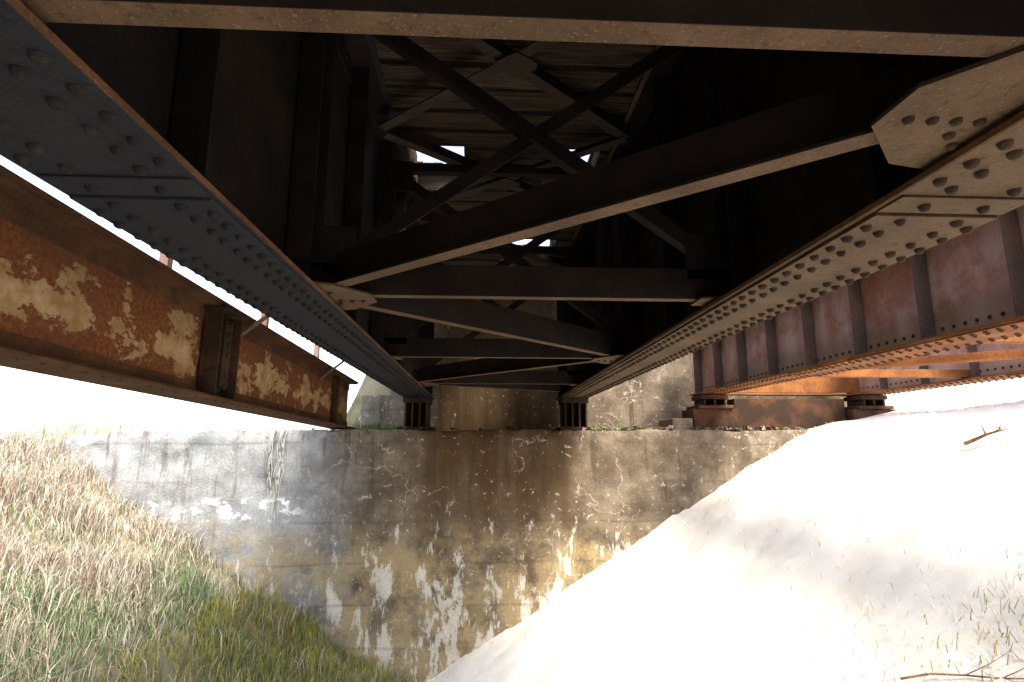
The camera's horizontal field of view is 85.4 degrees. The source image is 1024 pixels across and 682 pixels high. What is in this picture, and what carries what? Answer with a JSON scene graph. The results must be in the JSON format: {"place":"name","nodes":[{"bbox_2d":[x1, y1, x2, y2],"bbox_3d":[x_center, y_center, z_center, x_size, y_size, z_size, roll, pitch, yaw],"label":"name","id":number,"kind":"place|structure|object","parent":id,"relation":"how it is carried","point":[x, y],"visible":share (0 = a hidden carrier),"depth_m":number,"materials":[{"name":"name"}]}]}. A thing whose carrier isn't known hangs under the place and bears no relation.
{"place":"outdoors","nodes":[
{"label":"outdoors","id":0,"kind":"place"},
{"bbox_2d":[0,377,364,449],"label":"ground","id":1,"kind":"structure","parent":0,"point":[85,428],"depth_m":8.39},
{"bbox_2d":[0,146,589,431],"label":"sky","id":2,"kind":"structure","parent":0,"point":[33,399],"materials":[{"name":"white"}]},
{"bbox_2d":[0,375,1023,681],"bbox_3d":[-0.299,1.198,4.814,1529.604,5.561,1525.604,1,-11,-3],"label":"ground","id":3,"kind":"structure","parent":0,"point":[730,631],"depth_m":4.67,"materials":[{"name":"soil"}]},
{"bbox_2d":[0,424,414,681],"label":"grass","id":4,"kind":"structure","parent":3,"relation":"on","point":[65,513],"depth_m":5.60,"materials":[{"name":"plant"}]},
{"bbox_2d":[42,299,846,681],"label":"concrete abutment","id":5,"kind":"object","parent":3,"relation":"on","point":[474,521],"visible":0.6,"depth_m":7.28,"materials":[{"name":"grey concrete"}]},
{"bbox_2d":[0,164,358,429],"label":"rusty steel girder","id":6,"kind":"object","parent":5,"relation":"on","point":[83,298],"visible":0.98,"depth_m":3.05,"materials":[{"name":"brown metal"}]},
{"bbox_2d":[265,427,287,518],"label":"hanging stems","id":7,"kind":"object","parent":5,"relation":"hanging from","point":[278,464],"visible":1,"depth_m":7.24,"materials":[{"name":"beige plant"}]},
{"bbox_2d":[349,422,642,430],"bbox_3d":[-0.135,1.261,8.232,4.544,0.152,0.543,1,-11,-3],"label":"debris","id":8,"kind":"object","parent":5,"relation":"on","point":[376,426],"visible":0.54,"depth_m":8.06,"materials":[{"name":"green plant"}]},
{"bbox_2d":[682,205,1023,430],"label":"girder bridge","id":9,"kind":"structure","parent":5,"relation":"on","point":[950,313],"depth_m":5.34,"materials":[{"name":"red paint"}]},
{"bbox_2d":[900,650,1023,679],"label":"fallen branch","id":10,"kind":"object","parent":3,"relation":"on","point":[919,675],"visible":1,"depth_m":2.66,"materials":[{"name":"brown wood"}]},
{"bbox_2d":[963,423,1006,445],"bbox_3d":[3.950,0.771,4.603,0.155,0.196,0.339,2,-11,-13],"label":"fallen branch","id":11,"kind":"object","parent":3,"relation":"on","point":[970,441],"visible":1,"depth_m":4.62,"materials":[{"name":"brown wood"}]},
{"bbox_3d":[2.502,0.136,-9.720,9.500,4.190,1.900,1,-11,-3],"label":"concrete pier","id":12,"kind":"object","parent":3,"relation":"on","visible":0},
{"bbox_2d":[0,0,1023,430],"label":"railway bridge","id":13,"kind":"structure","parent":12,"relation":"on","point":[748,164],"depth_m":2.25,"materials":[{"name":"metal"}]},
{"bbox_2d":[407,396,1023,681],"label":"dry grass","id":14,"kind":"structure","parent":0,"point":[937,643],"depth_m":3.76,"materials":[{"name":"beige plant"}]}
]}

